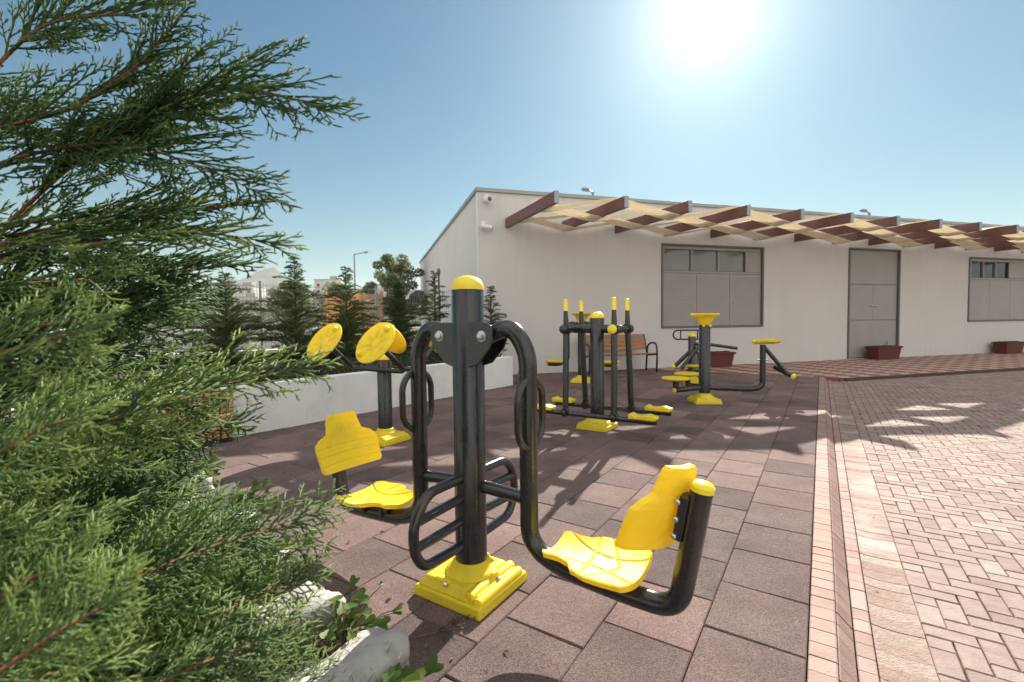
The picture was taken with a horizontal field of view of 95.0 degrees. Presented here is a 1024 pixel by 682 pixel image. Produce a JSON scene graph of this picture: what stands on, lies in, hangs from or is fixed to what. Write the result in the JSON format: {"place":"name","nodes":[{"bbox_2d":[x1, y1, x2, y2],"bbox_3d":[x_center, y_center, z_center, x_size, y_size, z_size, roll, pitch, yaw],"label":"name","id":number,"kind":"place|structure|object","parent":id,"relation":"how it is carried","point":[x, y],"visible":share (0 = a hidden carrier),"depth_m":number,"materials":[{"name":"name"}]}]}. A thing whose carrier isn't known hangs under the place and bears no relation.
{"place":"outdoors","nodes":[
{"label":"outdoors","id":0,"kind":"place"},
{"bbox_2d":[12,267,285,324],"bbox_3d":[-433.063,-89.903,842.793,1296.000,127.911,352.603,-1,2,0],"label":"hill","id":1,"kind":"structure","parent":0,"point":[264,276],"depth_m":966.90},
{"bbox_2d":[15,327,418,350],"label":"yard wall","id":2,"kind":"structure","parent":0,"point":[256,342],"depth_m":27.05,"materials":[{"name":"white paint"}]},
{"bbox_2d":[60,326,818,681],"bbox_3d":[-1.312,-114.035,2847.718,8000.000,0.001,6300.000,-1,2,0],"label":"ground","id":3,"kind":"structure","parent":0,"point":[812,530],"depth_m":3.50,"materials":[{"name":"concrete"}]},
{"bbox_2d":[3,344,434,375],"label":"retaining wall","id":4,"kind":"structure","parent":3,"relation":"on","point":[331,356],"depth_m":9.27,"materials":[{"name":"white paint"}]},
{"bbox_2d":[2,276,451,352],"bbox_3d":[-7.204,-0.442,8.245,15.068,1.440,0.055,-2,3,-38],"label":"fence","id":5,"kind":"object","parent":4,"relation":"on","point":[376,294],"visible":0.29,"depth_m":10.48,"materials":[{"name":"grey metal"}]},
{"bbox_2d":[221,282,266,305],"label":"house","id":6,"kind":"structure","parent":3,"relation":"on","point":[250,285],"depth_m":229.78,"materials":[{"name":"stone"}]},
{"bbox_2d":[224,293,269,324],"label":"house","id":7,"kind":"structure","parent":3,"relation":"on","point":[250,296],"depth_m":204.13,"materials":[{"name":"stone"}]},
{"bbox_2d":[3,356,512,454],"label":"planter wall","id":8,"kind":"structure","parent":3,"relation":"on","point":[356,392],"depth_m":6.44,"materials":[{"name":"white paint"}]},
{"bbox_2d":[5,358,440,407],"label":"planter soil","id":9,"kind":"structure","parent":8,"relation":"in","point":[158,371],"depth_m":8.27,"materials":[{"name":"brown soil"}]},
{"bbox_2d":[175,271,273,366],"bbox_3d":[-5.079,-0.336,8.330,1.499,1.814,1.783,-2,3,-30],"label":"conifer","id":10,"kind":"object","parent":9,"relation":"on","point":[223,327],"visible":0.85,"depth_m":8.21,"materials":[{"name":"green plant"}]},
{"bbox_2d":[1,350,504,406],"bbox_3d":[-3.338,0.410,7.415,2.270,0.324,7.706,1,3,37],"label":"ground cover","id":11,"kind":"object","parent":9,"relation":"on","point":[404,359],"visible":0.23,"depth_m":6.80,"materials":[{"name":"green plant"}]},
{"bbox_2d":[249,257,342,359],"bbox_3d":[-4.183,-0.541,9.008,1.442,2.147,1.723,-3,3,-39],"label":"conifer","id":12,"kind":"object","parent":9,"relation":"on","point":[297,323],"visible":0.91,"depth_m":8.87,"materials":[{"name":"green plant"}]},
{"bbox_2d":[307,266,380,356],"bbox_3d":[-3.384,-0.506,9.488,1.409,2.026,1.507,-1,2,0],"label":"conifer","id":13,"kind":"object","parent":9,"relation":"on","point":[346,319],"visible":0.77,"depth_m":9.44,"materials":[{"name":"green plant"}]},
{"bbox_2d":[380,280,421,355],"bbox_3d":[-2.408,-0.425,10.077,1.166,1.789,1.236,-1,2,0],"label":"conifer","id":14,"kind":"object","parent":9,"relation":"on","point":[400,320],"visible":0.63,"depth_m":9.99,"materials":[{"name":"green plant"}]},
{"bbox_2d":[411,270,450,355],"bbox_3d":[-1.744,-0.576,10.581,1.114,2.036,1.127,-1,2,0],"label":"conifer","id":15,"kind":"object","parent":9,"relation":"on","point":[438,308],"visible":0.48,"depth_m":10.51,"materials":[{"name":"green plant"}]},
{"bbox_2d":[484,286,507,350],"bbox_3d":[-0.482,-0.421,10.665,0.939,1.693,0.882,1,3,39],"label":"conifer","id":16,"kind":"object","parent":9,"relation":"on","point":[491,311],"visible":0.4,"depth_m":10.62,"materials":[{"name":"green plant"}]},
{"bbox_2d":[114,299,420,328],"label":"treeline","id":17,"kind":"object","parent":3,"relation":"on","point":[245,324],"visible":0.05,"depth_m":174.99,"materials":[{"name":"green plant"}]},
{"bbox_2d":[267,280,312,315],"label":"leafy tree","id":18,"kind":"object","parent":3,"relation":"on","point":[278,288],"visible":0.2,"depth_m":64.58,"materials":[{"name":"green plant"}]},
{"bbox_2d":[268,289,316,323],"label":"house","id":19,"kind":"structure","parent":3,"relation":"on","point":[269,296],"depth_m":222.93,"materials":[{"name":"paint"}]},
{"bbox_2d":[313,276,343,326],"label":"house","id":20,"kind":"structure","parent":3,"relation":"on","point":[318,282],"depth_m":233.58,"materials":[{"name":"paint"}]},
{"bbox_2d":[309,281,360,319],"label":"building","id":21,"kind":"structure","parent":3,"relation":"on","point":[329,285],"depth_m":58.47,"materials":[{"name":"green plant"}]},
{"bbox_2d":[323,291,382,346],"bbox_3d":[-4.380,-0.228,13.025,1.625,2.300,0.079,-1,2,0],"label":"plank screen","id":22,"kind":"object","parent":3,"relation":"on","point":[367,296],"visible":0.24,"depth_m":12.96,"materials":[{"name":"brown wood"}]},
{"bbox_2d":[335,289,374,321],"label":"house","id":23,"kind":"structure","parent":3,"relation":"on","point":[364,300],"depth_m":230.55,"materials":[{"name":"paint"}]},
{"bbox_2d":[354,251,367,300],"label":"street lamp","id":24,"kind":"object","parent":3,"relation":"on","point":[365,252],"visible":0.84,"depth_m":43.69,"materials":[{"name":"metal"}]},
{"bbox_2d":[369,284,386,317],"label":"house","id":25,"kind":"structure","parent":3,"relation":"on","point":[380,287],"depth_m":243.64,"materials":[{"name":"stone"}]},
{"bbox_2d":[362,253,427,317],"bbox_3d":[-5.439,-1.700,22.038,3.119,4.744,3.015,1,3,32],"label":"leafy tree","id":26,"kind":"object","parent":3,"relation":"on","point":[398,269],"visible":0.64,"depth_m":21.45,"materials":[{"name":"green plant"}]},
{"bbox_2d":[385,291,420,323],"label":"house","id":27,"kind":"structure","parent":3,"relation":"on","point":[410,292],"depth_m":232.47,"materials":[{"name":"stone"}]},
{"bbox_2d":[437,268,440,322],"bbox_3d":[-2.007,-0.604,12.985,0.100,2.800,0.097,-1,2,0],"label":"camera pole","id":28,"kind":"object","parent":3,"relation":"on","point":[438,271],"visible":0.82,"depth_m":12.93,"materials":[{"name":"grey metal"}]},
{"bbox_2d":[581,187,593,194],"bbox_3d":[3.828,-3.621,23.474,0.682,8.045,0.209,-1,2,0],"label":"street lamp","id":29,"kind":"object","parent":3,"relation":"on","point":[585,189],"visible":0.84,"depth_m":23.26,"materials":[{"name":"metal"}]},
{"bbox_2d":[859,209,870,214],"bbox_3d":[20.926,-3.896,27.875,0.682,7.845,0.209,-1,2,0],"label":"street lamp","id":30,"kind":"object","parent":3,"relation":"on","point":[863,210],"visible":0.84,"depth_m":27.66,"materials":[{"name":"metal"}]},
{"bbox_2d":[844,367,1023,380],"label":"pavement edge","id":31,"kind":"object","parent":3,"relation":"on","point":[929,374],"visible":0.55,"depth_m":10.82,"materials":[{"name":"red brick"}]},
{"bbox_2d":[188,369,818,681],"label":"playground floor","id":32,"kind":"structure","parent":0,"point":[744,614],"depth_m":2.92,"materials":[{"name":"tile"}]},
{"bbox_2d":[0,451,330,681],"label":"bed soil","id":33,"kind":"structure","parent":32,"relation":"on","point":[288,662],"depth_m":1.73,"materials":[{"name":"brown soil"}]},
{"bbox_2d":[4,453,361,681],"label":"needle litter","id":34,"kind":"object","parent":33,"relation":"on","point":[315,646],"visible":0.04,"depth_m":1.77,"materials":[{"name":"brown plant"}]},
{"bbox_2d":[224,479,280,512],"bbox_3d":[-1.655,0.995,3.001,0.316,0.182,0.527,-2,3,-23],"label":"ivy plant","id":35,"kind":"object","parent":34,"relation":"on","point":[257,486],"visible":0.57,"depth_m":3.06,"materials":[{"name":"green plant"}]},
{"bbox_2d":[0,0,370,681],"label":"cypress tree","id":36,"kind":"object","parent":33,"relation":"on","point":[112,564],"visible":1,"depth_m":0.76,"materials":[{"name":"green plant"}]},
{"bbox_2d":[160,471,213,491],"bbox_3d":[-2.438,1.110,3.445,0.418,0.194,0.286,-3,3,-42],"label":"border stone","id":37,"kind":"object","parent":33,"relation":"on","point":[209,479],"visible":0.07,"depth_m":3.46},
{"bbox_2d":[182,455,225,480],"bbox_3d":[-2.464,1.020,3.670,0.345,0.221,0.665,-1,2,0],"label":"ivy plant","id":38,"kind":"object","parent":33,"relation":"on","point":[213,459],"visible":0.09,"depth_m":3.83,"materials":[{"name":"green plant"}]},
{"bbox_2d":[172,482,243,520],"bbox_3d":[-2.005,1.107,3.086,0.413,0.230,0.270,-3,3,-42],"label":"border stone","id":39,"kind":"object","parent":33,"relation":"on","point":[228,489],"visible":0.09,"depth_m":3.11,"materials":[{"name":"grey stone"}]},
{"bbox_2d":[221,550,294,586],"bbox_3d":[-1.281,1.153,2.355,0.221,0.171,0.354,2,3,45],"label":"border stone","id":40,"kind":"object","parent":33,"relation":"on","point":[278,565],"visible":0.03,"depth_m":2.36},
{"bbox_2d":[235,535,313,614],"bbox_3d":[-1.050,0.969,2.085,0.322,0.242,0.485,-1,2,0],"label":"ivy plant","id":41,"kind":"object","parent":33,"relation":"on","point":[288,556],"visible":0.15,"depth_m":2.13,"materials":[{"name":"green plant"}]},
{"bbox_2d":[237,581,345,647],"bbox_3d":[-0.913,1.164,1.943,0.258,0.176,0.398,1,3,42],"label":"border stone","id":42,"kind":"object","parent":33,"relation":"on","point":[317,602],"visible":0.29,"depth_m":1.93,"materials":[{"name":"grey stone"}]},
{"bbox_2d":[249,540,395,681],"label":"grass tufts","id":43,"kind":"object","parent":33,"relation":"on","point":[329,644],"visible":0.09,"depth_m":1.81,"materials":[{"name":"green plant"}]},
{"bbox_2d":[285,627,409,681],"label":"border stone","id":44,"kind":"object","parent":33,"relation":"on","point":[358,661],"visible":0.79,"depth_m":1.62,"materials":[{"name":"grey stone"}]},
{"bbox_2d":[319,574,402,651],"bbox_3d":[-0.581,1.084,1.905,0.267,0.215,0.466,-1,2,0],"label":"ivy plant","id":45,"kind":"object","parent":33,"relation":"on","point":[358,613],"visible":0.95,"depth_m":1.90,"materials":[{"name":"green plant"}]},
{"bbox_2d":[139,387,234,447],"bbox_3d":[-3.741,0.829,5.370,1.109,0.585,0.593,1,3,37],"label":"slatted planter","id":46,"kind":"object","parent":32,"relation":"on","point":[224,438],"visible":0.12,"depth_m":5.15,"materials":[{"name":"brown wood"}]},
{"bbox_2d":[307,322,435,446],"bbox_3d":[-1.405,0.451,5.172,1.272,1.312,1.193,1,3,33],"label":"wheel trainer","id":47,"kind":"object","parent":32,"relation":"on","point":[378,341],"visible":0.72,"depth_m":5.06,"materials":[{"name":"yellow plastic"}]},
{"bbox_2d":[382,653,443,681],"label":"ivy plant","id":48,"kind":"object","parent":32,"relation":"on","point":[405,673],"visible":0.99,"depth_m":1.59,"materials":[{"name":"green plant"}]},
{"bbox_2d":[413,614,483,637],"bbox_3d":[-0.259,1.204,1.983,0.304,0.040,0.093,-2,3,-36],"label":"fallen sprig","id":49,"kind":"object","parent":32,"relation":"on","point":[456,625],"visible":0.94,"depth_m":1.99,"materials":[{"name":"red plant"}]},
{"bbox_2d":[315,275,714,620],"bbox_3d":[-0.206,0.448,2.279,2.225,1.525,0.815,1,3,33],"label":"leg press","id":50,"kind":"object","parent":32,"relation":"on","point":[471,577],"visible":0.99,"depth_m":2.16,"materials":[{"name":"yellow plastic"}]},
{"bbox_2d":[196,382,878,670],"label":"dry leaves","id":51,"kind":"object","parent":32,"relation":"on","point":[443,636],"visible":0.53,"depth_m":2.20,"materials":[{"name":"brown plant"}]},
{"bbox_2d":[545,312,618,382],"bbox_3d":[1.489,0.137,10.014,1.556,1.480,0.430,0,2,20],"label":"pendulum trainer","id":52,"kind":"object","parent":32,"relation":"on","point":[552,362],"visible":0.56,"depth_m":9.96,"materials":[{"name":"yellow metal"}]},
{"bbox_2d":[537,297,672,432],"bbox_3d":[1.058,0.275,5.680,1.560,1.566,0.730,1,3,33],"label":"air walker","id":53,"kind":"object","parent":32,"relation":"on","point":[597,419],"visible":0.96,"depth_m":5.62,"materials":[{"name":"yellow plastic"}]},
{"bbox_2d":[586,334,657,374],"bbox_3d":[2.668,0.320,11.811,1.940,0.948,0.639,-1,2,-17],"label":"park bench","id":54,"kind":"object","parent":32,"relation":"on","point":[621,340],"visible":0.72,"depth_m":12.03,"materials":[{"name":"brown wood"}]},
{"bbox_2d":[671,329,737,383],"bbox_3d":[3.956,0.314,9.616,1.256,1.102,0.552,0,2,8],"label":"rowing trainer","id":55,"kind":"object","parent":32,"relation":"on","point":[689,362],"visible":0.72,"depth_m":9.67,"materials":[{"name":"yellow metal"}]},
{"bbox_2d":[661,313,795,404],"bbox_3d":[3.340,0.256,7.548,2.015,1.400,1.050,-1,2,2],"label":"waist twister","id":56,"kind":"object","parent":32,"relation":"on","point":[703,395],"visible":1,"depth_m":7.29,"materials":[{"name":"yellow plastic"}]},
{"bbox_2d":[0,0,1023,292],"label":"sky","id":57,"kind":"structure","parent":0,"point":[914,109],"materials":[{"name":"blue"}]},
{"bbox_2d":[419,187,1023,373],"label":"building","id":58,"kind":"structure","parent":0,"point":[814,300],"depth_m":13.56,"materials":[{"name":"off-white painted plaster"},{"name":"grey green metal"}]},
{"bbox_2d":[481,221,492,229],"bbox_3d":[-0.599,-2.749,11.188,0.299,0.239,0.190,-1,2,-3],"label":"security camera","id":59,"kind":"object","parent":58,"relation":"attached to","point":[484,225],"visible":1,"depth_m":11.11,"materials":[{"name":"white plastic"}]},
{"bbox_2d":[483,194,491,202],"bbox_3d":[-0.584,-3.398,11.160,0.177,0.241,0.231,-2,3,-31],"label":"security camera","id":60,"kind":"object","parent":58,"relation":"attached to","point":[487,198],"visible":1,"depth_m":11.09,"materials":[{"name":"white plastic"}]},
{"bbox_2d":[661,243,763,327],"bbox_3d":[5.675,-1.533,13.243,3.430,2.300,0.145,-1,2,-17],"label":"window","id":61,"kind":"structure","parent":58,"relation":"in","point":[738,298],"depth_m":13.24,"materials":[{"name":"grey glass"}]},
{"bbox_2d":[505,190,1023,252],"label":"canopy","id":62,"kind":"object","parent":58,"relation":"attached to","point":[937,232],"visible":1,"depth_m":11.74,"materials":[{"name":"brown paint"}]},
{"bbox_2d":[847,247,900,358],"bbox_3d":[11.535,-1.196,14.970,2.210,3.469,0.125,-1,2,-17],"label":"door","id":63,"kind":"structure","parent":58,"relation":"in","point":[873,318],"depth_m":14.98,"materials":[{"name":"metal"}]},
{"bbox_2d":[967,257,1023,321],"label":"window","id":64,"kind":"structure","parent":58,"relation":"in","point":[992,296],"depth_m":16.65,"materials":[{"name":"grey glass"}]},
{"bbox_2d":[692,386,818,681],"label":"floor base","id":65,"kind":"object","parent":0,"point":[811,553],"visible":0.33,"depth_m":2.45,"materials":[{"name":"concrete"}]},
{"bbox_2d":[643,352,1023,381],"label":"pavement","id":66,"kind":"structure","parent":0,"point":[837,370],"depth_m":12.56,"materials":[{"name":"brown brick"}]},
{"bbox_2d":[696,351,735,367],"bbox_3d":[5.600,0.490,12.901,0.976,0.434,0.456,-1,2,-17],"label":"plant trough","id":67,"kind":"object","parent":66,"relation":"on","point":[721,358],"visible":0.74,"depth_m":12.74,"materials":[{"name":"brown plastic"}]},
{"bbox_2d":[864,341,903,359],"bbox_3d":[11.637,0.273,14.691,1.056,0.585,0.456,-1,2,-17],"label":"plant trough","id":68,"kind":"object","parent":66,"relation":"on","point":[882,352],"visible":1,"depth_m":14.53,"materials":[{"name":"brown plastic"}]},
{"bbox_2d":[991,341,1023,353],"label":"plant trough","id":69,"kind":"object","parent":66,"relation":"on","point":[1007,347],"visible":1,"depth_m":16.23,"materials":[{"name":"brown plastic"}]},
{"bbox_2d":[807,387,967,681],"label":"road base","id":70,"kind":"object","parent":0,"point":[833,569],"depth_m":2.47,"materials":[{"name":"grey concrete"}]},
{"bbox_2d":[807,377,878,681],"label":"kerb","id":71,"kind":"structure","parent":70,"relation":"on","point":[825,662],"depth_m":2.38,"materials":[{"name":"concrete"}]},
{"bbox_2d":[832,381,939,681],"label":"gutter","id":72,"kind":"object","parent":70,"relation":"on","point":[902,652],"visible":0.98,"depth_m":2.45,"materials":[{"name":"concrete"}]},
{"bbox_2d":[842,371,1023,681],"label":"road","id":73,"kind":"structure","parent":0,"point":[944,455],"depth_m":3.46,"materials":[{"name":"brick"}]}
]}

